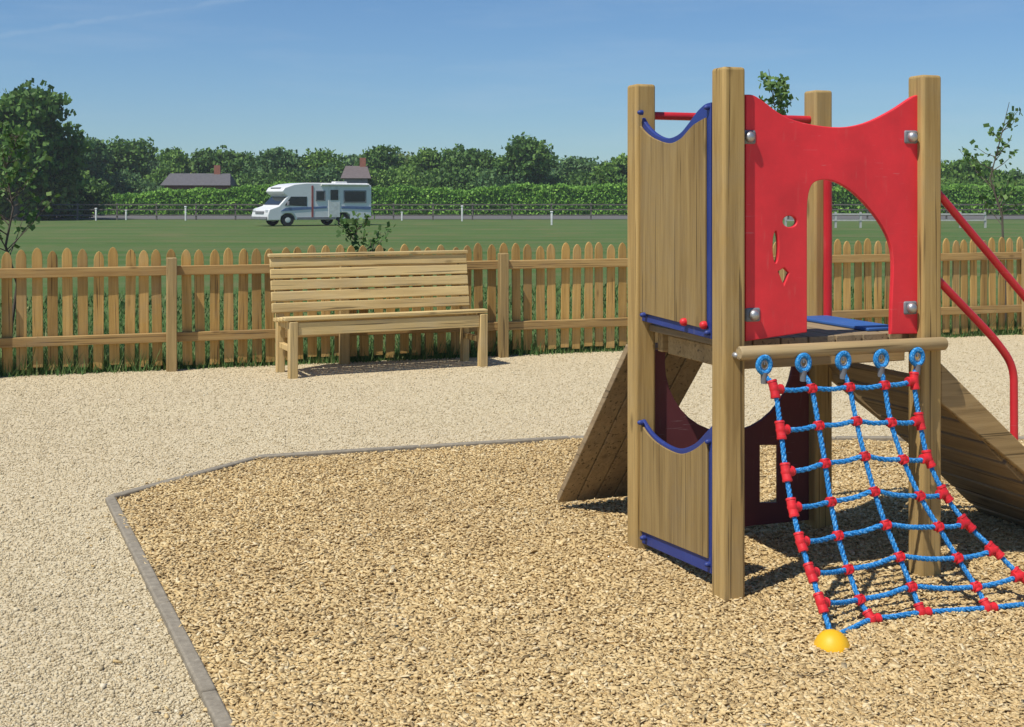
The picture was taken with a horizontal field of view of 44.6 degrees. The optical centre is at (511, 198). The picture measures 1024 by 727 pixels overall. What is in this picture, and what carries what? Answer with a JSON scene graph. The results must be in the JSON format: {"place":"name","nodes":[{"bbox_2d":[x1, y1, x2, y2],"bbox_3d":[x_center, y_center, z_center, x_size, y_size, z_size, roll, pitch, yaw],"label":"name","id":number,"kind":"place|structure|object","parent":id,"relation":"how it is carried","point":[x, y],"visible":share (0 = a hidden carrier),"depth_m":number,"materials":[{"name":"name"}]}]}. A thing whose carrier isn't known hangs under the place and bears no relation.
{"place":"outdoors","nodes":[
{"label":"outdoors","id":0,"kind":"place"},
{"bbox_2d":[161,165,237,189],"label":"house","id":1,"kind":"structure","parent":0,"point":[217,179],"depth_m":121.09,"materials":[{"name":"grey brick"}]},
{"bbox_2d":[0,334,1023,726],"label":"gravel path","id":2,"kind":"structure","parent":0,"point":[428,364],"depth_m":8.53,"materials":[{"name":"beige gravel"}]},
{"bbox_2d":[267,250,487,378],"bbox_3d":[-1.205,1.022,11.330,1.920,1.055,0.593,0,0,-25],"label":"bench","id":3,"kind":"object","parent":2,"relation":"on","point":[464,318],"visible":1,"depth_m":11.36,"materials":[{"name":"brown wood"}]},
{"bbox_2d":[105,436,1023,726],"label":"kerb","id":4,"kind":"structure","parent":2,"relation":"on","point":[211,700],"depth_m":5.25,"materials":[{"name":"concrete"}]},
{"bbox_2d":[120,439,1023,726],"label":"wood chip pit","id":5,"kind":"object","parent":2,"relation":"on","point":[552,465],"visible":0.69,"depth_m":5.43,"materials":[{"name":"brown wood"}]},
{"bbox_2d":[86,438,1023,726],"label":"wood chips","id":6,"kind":"object","parent":5,"relation":"on","point":[842,694],"visible":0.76,"depth_m":4.64,"materials":[{"name":"beige wood"}]},
{"bbox_2d":[814,629,849,652],"bbox_3d":[1.090,1.514,4.251,0.128,0.088,0.128,0,0,0],"label":"anchor cap","id":7,"kind":"object","parent":6,"relation":"on","point":[831,640],"visible":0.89,"depth_m":4.22,"materials":[{"name":"yellow plastic"}]},
{"bbox_2d":[557,67,1023,600],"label":"play tower","id":8,"kind":"structure","parent":5,"relation":"on","point":[726,180],"depth_m":5.06,"materials":[{"name":"brown wood"}]},
{"bbox_2d":[755,347,1023,633],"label":"climbing net","id":9,"kind":"object","parent":8,"relation":"hanging from","point":[795,507],"visible":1,"depth_m":4.71,"materials":[{"name":"blue fabric"}]},
{"bbox_2d":[0,219,1023,362],"bbox_3d":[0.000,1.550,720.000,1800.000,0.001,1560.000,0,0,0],"label":"field","id":10,"kind":"structure","parent":0,"point":[123,237],"depth_m":47.04,"materials":[{"name":"green plant"}]},
{"bbox_2d":[0,120,60,333],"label":"sapling","id":11,"kind":"object","parent":10,"relation":"on","point":[16,140],"visible":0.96,"depth_m":11.90,"materials":[{"name":"green plant"}]},
{"bbox_2d":[0,174,79,219],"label":"shrub","id":12,"kind":"object","parent":10,"relation":"on","point":[40,190],"visible":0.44,"depth_m":89.00,"materials":[{"name":"green plant"}]},
{"bbox_2d":[0,78,94,219],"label":"broadleaf tree","id":13,"kind":"object","parent":10,"relation":"on","point":[39,109],"visible":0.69,"depth_m":87.45,"materials":[{"name":"green plant"}]},
{"bbox_2d":[47,170,115,218],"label":"shrub","id":14,"kind":"object","parent":10,"relation":"on","point":[93,192],"visible":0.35,"depth_m":95.35,"materials":[{"name":"green plant"}]},
{"bbox_2d":[69,136,116,190],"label":"broadleaf tree","id":15,"kind":"object","parent":10,"relation":"on","point":[100,153],"visible":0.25,"depth_m":117.24,"materials":[{"name":"green plant"}]},
{"bbox_2d":[104,135,158,180],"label":"broadleaf tree","id":16,"kind":"object","parent":10,"relation":"on","point":[130,157],"visible":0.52,"depth_m":124.22,"materials":[{"name":"green plant"}]},
{"bbox_2d":[109,168,162,194],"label":"shrub","id":17,"kind":"object","parent":10,"relation":"on","point":[131,183],"visible":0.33,"depth_m":120.77,"materials":[{"name":"green plant"}]},
{"bbox_2d":[142,151,160,177],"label":"broadleaf tree","id":18,"kind":"object","parent":10,"relation":"on","point":[154,165],"visible":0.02,"depth_m":162.07,"materials":[{"name":"green plant"}]},
{"bbox_2d":[143,146,197,189],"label":"broadleaf tree","id":19,"kind":"object","parent":10,"relation":"on","point":[172,160],"visible":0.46,"depth_m":138.86,"materials":[{"name":"green plant"}]},
{"bbox_2d":[159,152,197,172],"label":"broadleaf tree","id":20,"kind":"object","parent":10,"relation":"on","point":[188,165],"depth_m":156.60,"materials":[{"name":"green plant"}]},
{"bbox_2d":[184,206,186,220],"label":"hookup post","id":21,"kind":"object","parent":10,"relation":"on","point":[185,207],"visible":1,"depth_m":86.31,"materials":[{"name":"white paint"}]},
{"bbox_2d":[188,145,258,178],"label":"broadleaf tree","id":22,"kind":"object","parent":10,"relation":"on","point":[206,160],"visible":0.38,"depth_m":135.96,"materials":[{"name":"green plant"}]},
{"bbox_2d":[235,146,305,184],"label":"broadleaf tree","id":23,"kind":"object","parent":10,"relation":"on","point":[274,158],"visible":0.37,"depth_m":131.73,"materials":[{"name":"green plant"}]},
{"bbox_2d":[233,167,323,187],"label":"shrub","id":24,"kind":"object","parent":10,"relation":"on","point":[276,176],"visible":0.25,"depth_m":126.71,"materials":[{"name":"green plant"}]},
{"bbox_2d":[251,182,370,225],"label":"motorhome","id":25,"kind":"object","parent":10,"relation":"on","point":[287,204],"visible":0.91,"depth_m":70.44,"materials":[{"name":"white metal"}]},
{"bbox_2d":[285,197,306,205],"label":"cab window","id":26,"kind":"structure","parent":25,"relation":"in","point":[294,201],"depth_m":69.71,"materials":[{"name":"black glass"}]},
{"bbox_2d":[317,192,323,199],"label":"side window","id":27,"kind":"structure","parent":25,"relation":"in","point":[320,195],"depth_m":70.46,"materials":[{"name":"black glass"}]},
{"bbox_2d":[316,191,324,200],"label":"window frame","id":28,"kind":"structure","parent":25,"relation":"in","point":[316,191],"depth_m":70.45,"materials":[{"name":"grey plastic"}]},
{"bbox_2d":[329,186,339,216],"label":"door","id":29,"kind":"structure","parent":25,"relation":"in","point":[334,191],"depth_m":70.93,"materials":[{"name":"white paint"}]},
{"bbox_2d":[345,192,364,201],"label":"side window","id":30,"kind":"structure","parent":25,"relation":"in","point":[349,196],"depth_m":71.68,"materials":[{"name":"black glass"}]},
{"bbox_2d":[344,190,365,202],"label":"window frame","id":31,"kind":"structure","parent":25,"relation":"in","point":[344,190],"depth_m":71.64,"materials":[{"name":"grey plastic"}]},
{"bbox_2d":[290,163,343,182],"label":"shrub","id":32,"kind":"object","parent":10,"relation":"on","point":[327,176],"visible":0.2,"depth_m":128.81,"materials":[{"name":"green plant"}]},
{"bbox_2d":[298,147,347,178],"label":"broadleaf tree","id":33,"kind":"object","parent":10,"relation":"on","point":[316,160],"visible":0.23,"depth_m":134.59,"materials":[{"name":"green plant"}]},
{"bbox_2d":[337,153,358,165],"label":"broadleaf tree","id":34,"kind":"object","parent":10,"relation":"on","point":[351,159],"visible":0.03,"depth_m":166.73,"materials":[{"name":"green plant"}]},
{"bbox_2d":[341,158,370,183],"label":"house","id":35,"kind":"structure","parent":10,"relation":"on","point":[356,174],"depth_m":121.85,"materials":[{"name":"tile"}]},
{"bbox_2d":[329,211,395,313],"bbox_3d":[-1.530,0.837,12.690,0.651,1.435,0.695,0,0,34],"label":"sapling","id":36,"kind":"object","parent":10,"relation":"on","point":[352,231],"visible":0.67,"depth_m":12.61,"materials":[{"name":"green plant"}]},
{"bbox_2d":[354,144,406,185],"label":"broadleaf tree","id":37,"kind":"object","parent":10,"relation":"on","point":[380,157],"visible":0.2,"depth_m":131.41,"materials":[{"name":"green plant"}]},
{"bbox_2d":[354,151,416,163],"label":"broadleaf tree","id":38,"kind":"object","parent":10,"relation":"on","point":[407,155],"depth_m":159.55,"materials":[{"name":"green plant"}]},
{"bbox_2d":[368,163,455,188],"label":"shrub","id":39,"kind":"object","parent":10,"relation":"on","point":[397,176],"visible":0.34,"depth_m":126.45,"materials":[{"name":"green plant"}]},
{"bbox_2d":[398,146,444,188],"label":"broadleaf tree","id":40,"kind":"object","parent":10,"relation":"on","point":[426,159],"visible":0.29,"depth_m":136.79,"materials":[{"name":"green plant"}]},
{"bbox_2d":[417,163,495,190],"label":"shrub","id":41,"kind":"object","parent":10,"relation":"on","point":[457,179],"visible":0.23,"depth_m":126.05,"materials":[{"name":"green plant"}]},
{"bbox_2d":[461,205,462,220],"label":"hookup post","id":42,"kind":"object","parent":10,"relation":"on","point":[461,212],"visible":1,"depth_m":83.91,"materials":[{"name":"white paint"}]},
{"bbox_2d":[440,143,495,189],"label":"broadleaf tree","id":43,"kind":"object","parent":10,"relation":"on","point":[462,158],"visible":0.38,"depth_m":129.98,"materials":[{"name":"green plant"}]},
{"bbox_2d":[485,154,506,172],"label":"broadleaf tree","id":44,"kind":"object","parent":10,"relation":"on","point":[495,160],"visible":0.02,"depth_m":161.56,"materials":[{"name":"green plant"}]},
{"bbox_2d":[0,237,1023,372],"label":"picket fence","id":45,"kind":"object","parent":10,"relation":"on","point":[960,256],"visible":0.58,"depth_m":11.72,"materials":[{"name":"brown wood"}]},
{"bbox_2d":[5,203,1023,219],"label":"post and rail fence","id":46,"kind":"object","parent":10,"relation":"on","point":[393,209],"visible":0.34,"depth_m":88.97,"materials":[{"name":"wood"}]},
{"bbox_2d":[470,165,563,188],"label":"shrub","id":47,"kind":"object","parent":10,"relation":"on","point":[488,176],"visible":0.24,"depth_m":124.19,"materials":[{"name":"green plant"}]},
{"bbox_2d":[490,132,558,184],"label":"broadleaf tree","id":48,"kind":"object","parent":10,"relation":"on","point":[528,157],"visible":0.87,"depth_m":123.93,"materials":[{"name":"green plant"}]},
{"bbox_2d":[550,211,552,224],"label":"hookup post","id":49,"kind":"object","parent":10,"relation":"on","point":[551,212],"visible":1,"depth_m":71.91,"materials":[{"name":"white paint"}]},
{"bbox_2d":[547,159,561,174],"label":"broadleaf tree","id":50,"kind":"object","parent":10,"relation":"on","point":[552,170],"visible":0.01,"depth_m":166.87,"materials":[{"name":"green plant"}]},
{"bbox_2d":[92,180,1023,214],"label":"hedge","id":51,"kind":"object","parent":10,"relation":"on","point":[608,193],"visible":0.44,"depth_m":115.00,"materials":[{"name":"green plant"}]},
{"bbox_2d":[547,169,601,186],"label":"shrub","id":52,"kind":"object","parent":10,"relation":"on","point":[573,179],"visible":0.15,"depth_m":126.61,"materials":[{"name":"green plant"}]},
{"bbox_2d":[552,155,601,178],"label":"broadleaf tree","id":53,"kind":"object","parent":10,"relation":"on","point":[567,166],"visible":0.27,"depth_m":138.27,"materials":[{"name":"green plant"}]},
{"bbox_2d":[589,153,627,183],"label":"broadleaf tree","id":54,"kind":"object","parent":10,"relation":"on","point":[614,167],"visible":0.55,"depth_m":126.76,"materials":[{"name":"green plant"}]},
{"bbox_2d":[597,174,627,184],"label":"shrub","id":55,"kind":"object","parent":10,"relation":"on","point":[621,178],"visible":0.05,"depth_m":125.90,"materials":[{"name":"green plant"}]},
{"bbox_2d":[758,69,798,114],"bbox_3d":[2.829,0.050,14.029,0.790,3.002,0.536,0,0,27],"label":"sapling","id":56,"kind":"object","parent":10,"relation":"on","point":[779,85],"visible":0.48,"depth_m":13.97,"materials":[{"name":"green plant"}]},
{"bbox_2d":[785,212,986,227],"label":"white rail fence","id":57,"kind":"object","parent":10,"relation":"on","point":[835,219],"visible":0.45,"depth_m":65.68,"materials":[{"name":"paint"}]},
{"bbox_2d":[941,156,1004,184],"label":"broadleaf tree","id":58,"kind":"object","parent":10,"relation":"on","point":[957,168],"visible":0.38,"depth_m":126.64,"materials":[{"name":"green plant"}]},
{"bbox_2d":[941,171,1023,186],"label":"shrub","id":59,"kind":"object","parent":10,"relation":"on","point":[948,181],"visible":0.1,"depth_m":124.63,"materials":[{"name":"green plant"}]},
{"bbox_2d":[958,104,1023,321],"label":"sapling","id":60,"kind":"object","parent":10,"relation":"on","point":[965,151],"visible":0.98,"depth_m":14.63,"materials":[{"name":"green plant"}]},
{"bbox_2d":[1000,167,1023,184],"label":"broadleaf tree","id":61,"kind":"object","parent":10,"relation":"on","point":[1017,175],"visible":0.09,"depth_m":128.49,"materials":[{"name":"green plant"}]},
{"bbox_2d":[0,282,1023,377],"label":"grass","id":62,"kind":"structure","parent":0,"point":[107,367],"depth_m":12.53,"materials":[{"name":"green plant"}]},
{"bbox_2d":[0,0,1023,173],"label":"sky","id":63,"kind":"structure","parent":0,"point":[349,77],"materials":[{"name":"blue"}]},
{"bbox_2d":[51,216,1023,218],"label":"track","id":64,"kind":"structure","parent":0,"point":[483,217],"depth_m":99.87,"materials":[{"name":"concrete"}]}
]}

